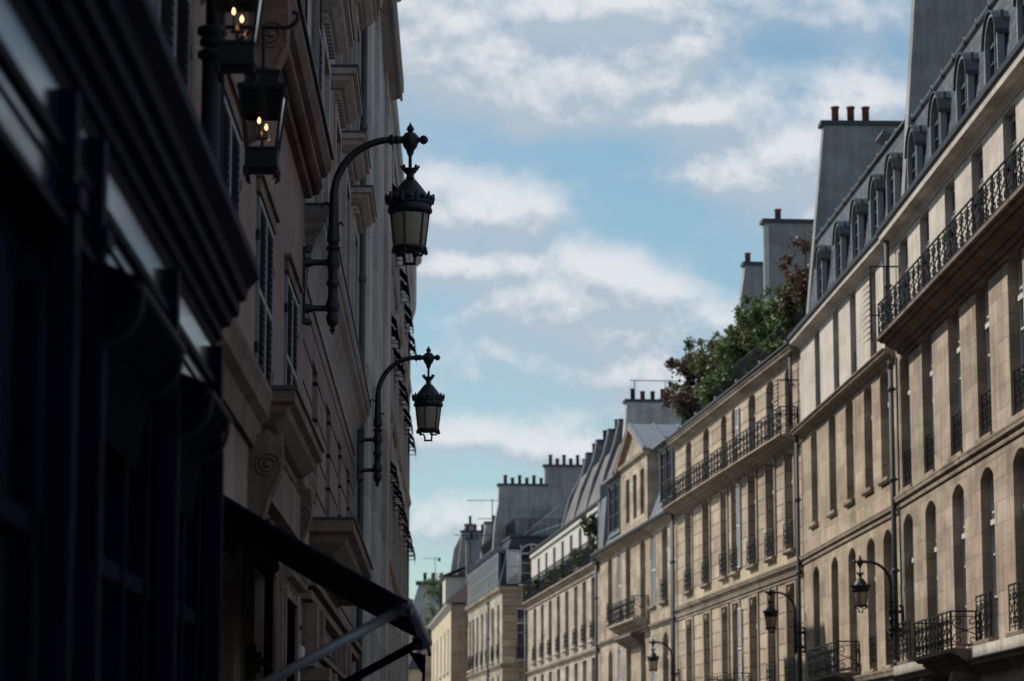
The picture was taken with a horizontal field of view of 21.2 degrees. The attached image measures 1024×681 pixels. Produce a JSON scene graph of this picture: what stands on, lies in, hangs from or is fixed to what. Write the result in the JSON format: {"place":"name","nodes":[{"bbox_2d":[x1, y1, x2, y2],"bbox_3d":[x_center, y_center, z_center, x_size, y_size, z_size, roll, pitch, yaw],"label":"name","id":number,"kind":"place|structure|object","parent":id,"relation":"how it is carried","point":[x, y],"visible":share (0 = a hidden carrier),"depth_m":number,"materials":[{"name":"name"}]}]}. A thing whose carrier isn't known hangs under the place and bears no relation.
{"place":"outdoors","nodes":[
{"label":"outdoors","id":0,"kind":"place"},
{"bbox_2d":[397,0,910,599],"label":"sky","id":1,"kind":"structure","parent":0,"point":[602,175],"materials":[{"name":"blue"}]},
{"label":"pavement","id":2,"kind":"structure","parent":0,"visible":0},
{"bbox_2d":[151,0,333,680],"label":"townhouse","id":3,"kind":"structure","parent":2,"relation":"on","point":[274,450],"depth_m":19.10,"materials":[{"name":"stone"}]},
{"bbox_2d":[0,0,259,680],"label":"shopfront","id":4,"kind":"object","parent":3,"relation":"attached to","point":[110,563],"visible":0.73,"depth_m":8.23,"materials":[{"name":"paint"}]},
{"bbox_2d":[104,263,186,469],"bbox_3d":[-1.212,0.101,8.901,0.170,0.505,1.290,0,-9,-1],"label":"drop awning","id":5,"kind":"object","parent":4,"relation":"attached to","point":[146,349],"visible":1,"depth_m":8.81,"materials":[{"name":"black fabric"}]},
{"bbox_2d":[179,373,231,519],"bbox_3d":[-1.249,0.431,10.974,0.170,0.505,0.890,0,-9,-1],"label":"drop awning","id":6,"kind":"object","parent":4,"relation":"attached to","point":[205,420],"visible":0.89,"depth_m":10.87,"materials":[{"name":"black fabric"}]},
{"bbox_2d":[212,0,264,85],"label":"gas lantern","id":7,"kind":"object","parent":3,"relation":"attached to","point":[236,56],"visible":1,"depth_m":13.80,"materials":[{"name":"black metal"}]},
{"bbox_2d":[244,645,272,679],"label":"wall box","id":8,"kind":"object","parent":3,"relation":"attached to","point":[255,661],"visible":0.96,"depth_m":17.98,"materials":[{"name":"black metal"}]},
{"bbox_2d":[225,10,299,184],"bbox_3d":[-1.537,-1.440,16.002,0.576,1.049,0.290,0,-9,-1],"label":"gas lantern","id":9,"kind":"object","parent":3,"relation":"attached to","point":[265,97],"visible":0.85,"depth_m":15.88,"materials":[{"name":"black metal"}]},
{"bbox_2d":[298,645,304,680],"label":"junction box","id":10,"kind":"object","parent":3,"relation":"attached to","point":[301,650],"visible":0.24,"depth_m":23.45,"materials":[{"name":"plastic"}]},
{"bbox_2d":[223,495,431,680],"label":"shop awning","id":11,"kind":"object","parent":3,"relation":"attached to","point":[267,545],"visible":0.94,"depth_m":16.54,"materials":[{"name":"black fabric"}]},
{"bbox_2d":[302,122,434,334],"bbox_3d":[-1.300,-1.023,24.751,1.202,1.965,0.451,0,-9,-1],"label":"street lamp","id":12,"kind":"object","parent":3,"relation":"attached to","point":[409,201],"visible":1,"depth_m":24.67,"materials":[{"name":"metal"}]},
{"bbox_2d":[299,0,382,680],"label":"townhouse","id":13,"kind":"structure","parent":2,"relation":"on","point":[335,394],"depth_m":30.29,"materials":[{"name":"stone"}]},
{"bbox_2d":[357,346,444,487],"bbox_3d":[-1.523,1.041,37.483,1.202,1.965,0.451,0,-9,-1],"label":"street lamp","id":14,"kind":"object","parent":13,"relation":"attached to","point":[428,398],"visible":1,"depth_m":37.40,"materials":[{"name":"metal"}]},
{"bbox_2d":[353,0,403,680],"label":"townhouse","id":15,"kind":"structure","parent":2,"relation":"on","point":[385,82],"depth_m":44.14,"materials":[{"name":"grey stone"}]},
{"bbox_2d":[389,100,415,680],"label":"townhouse","id":16,"kind":"structure","parent":2,"relation":"on","point":[402,338],"depth_m":66.23,"materials":[{"name":"grey stone"}]},
{"bbox_2d":[390,460,397,480],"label":"window","id":17,"kind":"structure","parent":16,"relation":"in","point":[392,465],"depth_m":55.63,"materials":[{"name":"grey paint"}]},
{"bbox_2d":[392,183,396,193],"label":"window","id":18,"kind":"structure","parent":16,"relation":"in","point":[394,188],"depth_m":56.44,"materials":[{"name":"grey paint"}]},
{"bbox_2d":[391,314,398,336],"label":"window","id":19,"kind":"structure","parent":16,"relation":"in","point":[393,320],"depth_m":56.21,"materials":[{"name":"grey paint"}]},
{"bbox_2d":[390,468,399,489],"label":"window","id":20,"kind":"structure","parent":16,"relation":"in","point":[391,470],"depth_m":57.40,"materials":[{"name":"grey paint"}]},
{"bbox_2d":[391,325,400,355],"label":"window","id":21,"kind":"structure","parent":16,"relation":"in","point":[393,332],"depth_m":58.15,"materials":[{"name":"black glass"}]},
{"bbox_2d":[392,480,402,503],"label":"window","id":22,"kind":"structure","parent":16,"relation":"in","point":[394,485],"depth_m":60.55,"materials":[{"name":"black glass"}]},
{"bbox_2d":[393,346,403,371],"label":"window","id":23,"kind":"structure","parent":16,"relation":"in","point":[395,351],"depth_m":61.23,"materials":[{"name":"black glass"}]},
{"bbox_2d":[394,489,404,510],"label":"window","id":24,"kind":"structure","parent":16,"relation":"in","point":[396,494],"depth_m":62.24,"materials":[{"name":"black glass"}]},
{"bbox_2d":[394,358,404,387],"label":"window","id":25,"kind":"structure","parent":16,"relation":"in","point":[399,367],"depth_m":63.04,"materials":[{"name":"grey paint"}]},
{"bbox_2d":[395,253,405,271],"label":"window","id":26,"kind":"structure","parent":16,"relation":"in","point":[400,253],"depth_m":63.94,"materials":[{"name":"grey glass"}]},
{"bbox_2d":[398,506,406,523],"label":"window","id":27,"kind":"structure","parent":16,"relation":"in","point":[403,512],"depth_m":65.41,"materials":[{"name":"black glass"}]},
{"bbox_2d":[398,379,407,406],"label":"window","id":28,"kind":"structure","parent":16,"relation":"in","point":[401,385],"depth_m":66.11,"materials":[{"name":"grey paint"}]},
{"bbox_2d":[399,266,408,290],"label":"window","id":29,"kind":"structure","parent":16,"relation":"in","point":[402,274],"depth_m":66.46,"materials":[{"name":"black glass"}]},
{"bbox_2d":[399,511,408,531],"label":"window","id":30,"kind":"structure","parent":16,"relation":"in","point":[402,515],"depth_m":67.15,"materials":[{"name":"black glass"}]},
{"bbox_2d":[400,390,409,410],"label":"window","id":31,"kind":"structure","parent":16,"relation":"in","point":[401,392],"depth_m":67.76,"materials":[{"name":"grey paint"}]},
{"bbox_2d":[400,278,409,307],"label":"window","id":32,"kind":"structure","parent":16,"relation":"in","point":[407,292],"depth_m":68.43,"materials":[{"name":"grey paint"}]},
{"bbox_2d":[402,522,410,540],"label":"window","id":33,"kind":"structure","parent":16,"relation":"in","point":[405,527],"depth_m":70.31,"materials":[{"name":"black glass"}]},
{"bbox_2d":[403,406,411,431],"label":"window","id":34,"kind":"structure","parent":16,"relation":"in","point":[407,414],"depth_m":71.03,"materials":[{"name":"grey paint"}]},
{"bbox_2d":[403,527,412,548],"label":"window","id":35,"kind":"structure","parent":16,"relation":"in","point":[407,534],"depth_m":72.08,"materials":[{"name":"black glass"}]},
{"bbox_2d":[404,303,412,323],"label":"window","id":36,"kind":"structure","parent":16,"relation":"in","point":[407,309],"depth_m":71.45,"materials":[{"name":"grey paint"}]},
{"bbox_2d":[404,416,412,439],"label":"window","id":37,"kind":"structure","parent":16,"relation":"in","point":[408,423],"depth_m":72.73,"materials":[{"name":"grey paint"}]},
{"bbox_2d":[405,313,413,333],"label":"window","id":38,"kind":"structure","parent":16,"relation":"in","point":[408,320],"depth_m":73.29,"materials":[{"name":"grey paint"}]},
{"bbox_2d":[406,539,414,556],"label":"window","id":39,"kind":"structure","parent":16,"relation":"in","point":[412,547],"depth_m":74.77,"materials":[{"name":"grey glass"}]},
{"bbox_2d":[407,430,414,452],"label":"window","id":40,"kind":"structure","parent":16,"relation":"in","point":[408,432],"depth_m":75.78,"materials":[{"name":"grey paint"}]},
{"bbox_2d":[407,543,415,561],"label":"window","id":41,"kind":"structure","parent":16,"relation":"in","point":[414,559],"depth_m":76.67,"materials":[{"name":"grey glass"}]},
{"bbox_2d":[408,331,415,350],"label":"window","id":42,"kind":"structure","parent":16,"relation":"in","point":[410,337],"depth_m":76.07,"materials":[{"name":"grey paint"}]},
{"bbox_2d":[408,437,415,454],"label":"window","id":43,"kind":"structure","parent":16,"relation":"in","point":[409,440],"depth_m":77.05,"materials":[{"name":"grey paint"}]},
{"bbox_2d":[408,340,415,355],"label":"window","id":44,"kind":"structure","parent":16,"relation":"in","point":[411,348],"depth_m":77.63,"materials":[{"name":"grey paint"}]},
{"bbox_2d":[409,651,421,680],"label":"townhouse","id":45,"kind":"structure","parent":2,"relation":"on","point":[415,673],"depth_m":226.37,"materials":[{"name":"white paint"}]},
{"bbox_2d":[409,573,442,663],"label":"gable house","id":46,"kind":"structure","parent":2,"relation":"on","point":[420,601],"depth_m":267.21,"materials":[{"name":"metal"}]},
{"bbox_2d":[424,557,440,567],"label":"tv aerial","id":47,"kind":"object","parent":46,"relation":"attached to","point":[439,559],"visible":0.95,"depth_m":267.81,"materials":[{"name":"black metal"}]},
{"bbox_2d":[421,629,431,680],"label":"townhouse","id":48,"kind":"structure","parent":2,"relation":"on","point":[428,668],"depth_m":199.71,"materials":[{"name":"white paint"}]},
{"bbox_2d":[427,516,483,680],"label":"townhouse","id":49,"kind":"structure","parent":2,"relation":"on","point":[447,624],"depth_m":178.22,"materials":[{"name":"stone"}]},
{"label":"pavement","id":50,"kind":"structure","parent":0,"visible":0},
{"bbox_2d":[464,455,583,680],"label":"townhouse","id":51,"kind":"structure","parent":50,"relation":"on","point":[528,517],"depth_m":158.35,"materials":[{"name":"stone"}]},
{"bbox_2d":[458,532,476,562],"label":"tv aerial","id":52,"kind":"object","parent":51,"relation":"attached to","point":[475,537],"visible":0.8,"depth_m":170.59,"materials":[{"name":"black metal"}]},
{"bbox_2d":[467,499,497,542],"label":"tv aerial","id":53,"kind":"object","parent":51,"relation":"attached to","point":[492,500],"visible":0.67,"depth_m":163.84,"materials":[{"name":"black metal"}]},
{"bbox_2d":[522,419,623,680],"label":"townhouse","id":54,"kind":"structure","parent":50,"relation":"on","point":[561,629],"depth_m":134.09,"materials":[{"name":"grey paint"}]},
{"bbox_2d":[523,584,535,597],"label":"balcony plant","id":55,"kind":"object","parent":54,"relation":"on","point":[526,590],"visible":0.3,"depth_m":149.15,"materials":[{"name":"green plant"}]},
{"bbox_2d":[533,578,543,590],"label":"balcony plant","id":56,"kind":"object","parent":54,"relation":"on","point":[536,583],"visible":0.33,"depth_m":144.18,"materials":[{"name":"green plant"}]},
{"bbox_2d":[545,568,558,584],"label":"balcony plant","id":57,"kind":"object","parent":54,"relation":"on","point":[547,581],"visible":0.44,"depth_m":139.32,"materials":[{"name":"green plant"}]},
{"bbox_2d":[559,564,563,577],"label":"balcony plant","id":58,"kind":"object","parent":54,"relation":"on","point":[561,571],"visible":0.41,"depth_m":133.53,"materials":[{"name":"green plant"}]},
{"bbox_2d":[569,548,577,563],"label":"plant","id":59,"kind":"object","parent":54,"relation":"on","point":[571,553],"visible":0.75,"depth_m":129.71,"materials":[{"name":"plant"}]},
{"bbox_2d":[573,547,585,566],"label":"balcony plant","id":60,"kind":"object","parent":54,"relation":"on","point":[577,557],"visible":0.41,"depth_m":127.07,"materials":[{"name":"green plant"}]},
{"bbox_2d":[578,514,597,559],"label":"balcony plant","id":61,"kind":"object","parent":54,"relation":"on","point":[590,527],"visible":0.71,"depth_m":123.94,"materials":[{"name":"green plant"}]},
{"bbox_2d":[590,380,685,680],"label":"townhouse","id":62,"kind":"structure","parent":50,"relation":"on","point":[632,554],"depth_m":111.49,"materials":[{"name":"beige stone"}]},
{"bbox_2d":[661,209,813,680],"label":"townhouse","id":63,"kind":"structure","parent":50,"relation":"on","point":[731,507],"depth_m":89.12,"materials":[{"name":"stone"}]},
{"bbox_2d":[647,639,679,680],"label":"street lamp","id":64,"kind":"object","parent":63,"relation":"attached to","point":[653,658],"visible":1,"depth_m":100.02,"materials":[{"name":"metal"}]},
{"bbox_2d":[659,350,710,419],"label":"shrub","id":65,"kind":"object","parent":63,"relation":"on","point":[681,396],"visible":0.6,"depth_m":99.57,"materials":[{"name":"brown plant"}]},
{"bbox_2d":[668,379,702,420],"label":"shrub","id":66,"kind":"object","parent":63,"relation":"on","point":[684,384],"visible":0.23,"depth_m":100.31,"materials":[{"name":"green plant"}]},
{"bbox_2d":[681,336,726,407],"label":"shrub","id":67,"kind":"object","parent":63,"relation":"on","point":[704,400],"visible":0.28,"depth_m":96.59,"materials":[{"name":"green plant"}]},
{"bbox_2d":[694,324,750,384],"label":"shrub","id":68,"kind":"object","parent":63,"relation":"on","point":[711,360],"visible":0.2,"depth_m":94.20,"materials":[{"name":"green plant"}]},
{"bbox_2d":[699,325,753,393],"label":"shrub","id":69,"kind":"object","parent":63,"relation":"on","point":[734,354],"visible":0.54,"depth_m":91.89,"materials":[{"name":"green plant"}]},
{"bbox_2d":[754,400,755,448],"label":"window","id":70,"kind":"structure","parent":63,"relation":"in","point":[754,400],"depth_m":87.20,"materials":[{"name":"grey glass"}]},
{"bbox_2d":[731,305,784,367],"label":"shrub","id":71,"kind":"object","parent":63,"relation":"on","point":[747,339],"visible":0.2,"depth_m":89.78,"materials":[{"name":"green plant"}]},
{"bbox_2d":[734,284,782,347],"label":"shrub","id":72,"kind":"object","parent":63,"relation":"on","point":[753,316],"visible":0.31,"depth_m":86.68,"materials":[{"name":"green plant"}]},
{"bbox_2d":[772,387,773,432],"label":"window","id":73,"kind":"structure","parent":63,"relation":"in","point":[772,387],"depth_m":84.21,"materials":[{"name":"grey glass"}]},
{"bbox_2d":[772,488,774,555],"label":"window","id":74,"kind":"structure","parent":63,"relation":"in","point":[773,488],"depth_m":83.78,"materials":[{"name":"black glass"}]},
{"bbox_2d":[759,290,787,353],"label":"shrub","id":75,"kind":"object","parent":63,"relation":"on","point":[768,315],"visible":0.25,"depth_m":83.63,"materials":[{"name":"green plant"}]},
{"bbox_2d":[770,368,798,433],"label":"spiked guard","id":76,"kind":"object","parent":63,"relation":"attached to","point":[777,401],"visible":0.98,"depth_m":79.37,"materials":[{"name":"black metal"}]},
{"bbox_2d":[774,281,807,332],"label":"shrub","id":77,"kind":"object","parent":63,"relation":"on","point":[788,323],"visible":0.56,"depth_m":81.11,"materials":[{"name":"green plant"}]},
{"bbox_2d":[792,468,793,547],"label":"window","id":78,"kind":"structure","parent":63,"relation":"in","point":[792,468],"depth_m":80.88,"materials":[{"name":"black glass"}]},
{"bbox_2d":[773,230,812,329],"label":"shrub","id":79,"kind":"object","parent":63,"relation":"on","point":[800,278],"visible":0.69,"depth_m":81.08,"materials":[{"name":"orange plant"}]},
{"bbox_2d":[794,592,795,680],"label":"window","id":80,"kind":"structure","parent":63,"relation":"in","point":[794,592],"depth_m":80.08,"materials":[{"name":"black glass"}]},
{"bbox_2d":[787,106,904,680],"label":"townhouse","id":81,"kind":"structure","parent":50,"relation":"on","point":[840,430],"depth_m":71.09,"materials":[{"name":"stone"}]},
{"bbox_2d":[763,587,805,655],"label":"street lamp","id":82,"kind":"object","parent":81,"relation":"attached to","point":[770,612],"visible":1,"depth_m":77.77,"materials":[{"name":"metal"}]},
{"bbox_2d":[819,385,820,404],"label":"window","id":83,"kind":"structure","parent":81,"relation":"in","point":[819,385],"depth_m":75.93,"materials":[{"name":"grey paint"}]},
{"bbox_2d":[837,366,839,387],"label":"window","id":84,"kind":"structure","parent":81,"relation":"in","point":[838,381],"depth_m":72.58,"materials":[{"name":"grey paint"}]},
{"bbox_2d":[854,349,856,371],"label":"window","id":85,"kind":"structure","parent":81,"relation":"in","point":[855,352],"depth_m":69.80,"materials":[{"name":"grey paint"}]},
{"bbox_2d":[874,300,876,354],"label":"window","id":86,"kind":"structure","parent":81,"relation":"in","point":[875,333],"depth_m":66.79,"materials":[{"name":"grey paint"}]},
{"bbox_2d":[875,0,1023,680],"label":"townhouse","id":87,"kind":"structure","parent":50,"relation":"on","point":[950,229],"depth_m":55.09,"materials":[{"name":"stone"}]},
{"bbox_2d":[850,555,903,640],"bbox_3d":[8.328,5.865,62.307,1.202,1.965,0.451,0,-9,-1],"label":"street lamp","id":88,"kind":"object","parent":87,"relation":"attached to","point":[860,586],"visible":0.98,"depth_m":62.23,"materials":[{"name":"metal"}]},
{"bbox_2d":[862,252,899,343],"bbox_3d":[8.392,-0.985,63.024,1.076,2.100,0.497,-8,-12,40],"label":"spiked guard","id":89,"kind":"object","parent":87,"relation":"attached to","point":[870,303],"visible":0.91,"depth_m":62.93,"materials":[{"name":"black metal"}]},
{"bbox_2d":[901,242,907,302],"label":"window","id":90,"kind":"structure","parent":87,"relation":"in","point":[907,242],"depth_m":62.87,"materials":[{"name":"grey glass"}]},
{"bbox_2d":[908,360,910,467],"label":"window","id":91,"kind":"structure","parent":87,"relation":"in","point":[908,360],"depth_m":62.67,"materials":[{"name":"grey glass"}]},
{"bbox_2d":[912,523,914,621],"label":"window","id":92,"kind":"structure","parent":87,"relation":"in","point":[912,523],"depth_m":62.05,"materials":[{"name":"grey glass"}]},
{"bbox_2d":[925,216,929,268],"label":"window","id":93,"kind":"structure","parent":87,"relation":"in","point":[927,220],"depth_m":60.05,"materials":[{"name":"grey glass"}]},
{"bbox_2d":[930,335,933,468],"bbox_3d":[9.205,1.277,59.054,0.100,3.180,1.340,0,-9,-1],"label":"window","id":94,"kind":"structure","parent":87,"relation":"in","point":[931,375],"depth_m":59.71,"materials":[{"name":"white paint"}]},
{"bbox_2d":[934,508,937,614],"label":"window","id":95,"kind":"structure","parent":87,"relation":"in","point":[935,548],"depth_m":59.10,"materials":[{"name":"grey glass"}]},
{"bbox_2d":[947,185,954,253],"bbox_3d":[9.164,-2.144,56.330,0.205,2.280,1.245,0,-9,-1],"label":"window","id":96,"kind":"structure","parent":87,"relation":"in","point":[953,188],"depth_m":56.95,"materials":[{"name":"grey glass"}]},
{"bbox_2d":[957,309,961,450],"bbox_3d":[9.262,0.758,55.795,0.100,3.180,1.340,0,-9,-1],"label":"window","id":97,"kind":"structure","parent":87,"relation":"in","point":[958,328],"depth_m":56.44,"materials":[{"name":"white paint"}]},
{"bbox_2d":[961,491,967,647],"bbox_3d":[9.262,4.589,55.184,0.100,3.380,1.340,0,-9,-1],"label":"window","id":98,"kind":"structure","parent":87,"relation":"in","point":[963,519],"depth_m":55.77,"materials":[{"name":"grey glass"}]},
{"bbox_2d":[974,151,984,221],"bbox_3d":[9.216,-2.625,53.318,0.205,2.280,1.245,0,-9,-1],"label":"window","id":99,"kind":"structure","parent":87,"relation":"in","point":[981,182],"depth_m":53.88,"materials":[{"name":"grey glass"}]},
{"bbox_2d":[985,281,991,431],"bbox_3d":[9.316,0.270,52.735,0.100,3.180,1.340,0,-9,-1],"label":"window","id":100,"kind":"structure","parent":87,"relation":"in","point":[986,288],"depth_m":53.37,"materials":[{"name":"white paint"}]},
{"bbox_2d":[990,474,997,637],"bbox_3d":[9.316,4.101,52.123,0.100,3.380,1.340,0,-9,-1],"label":"window","id":101,"kind":"structure","parent":87,"relation":"in","point":[992,522],"depth_m":52.71,"materials":[{"name":"grey glass"}]},
{"bbox_2d":[1007,111,1017,186],"bbox_3d":[9.272,-3.129,50.159,0.205,2.280,1.245,0,-9,-1],"label":"window","id":102,"kind":"structure","parent":87,"relation":"in","point":[1013,118],"depth_m":50.69,"materials":[{"name":"grey glass"}]},
{"bbox_2d":[1017,248,1023,409],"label":"window","id":103,"kind":"structure","parent":87,"relation":"in","point":[1020,279],"depth_m":50.20,"materials":[{"name":"grey glass"}]},
{"label":"ground","id":104,"kind":"structure","parent":0,"visible":0},
{"bbox_2d":[411,253,421,318],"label":"townhouse","id":105,"kind":"structure","parent":104,"relation":"on","point":[413,298],"depth_m":82.64,"materials":[{"name":"grey stone"}]},
{"bbox_2d":[419,573,442,630],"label":"tree","id":106,"kind":"object","parent":104,"relation":"on","point":[432,592],"visible":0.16,"depth_m":235.25,"materials":[{"name":"green plant"}]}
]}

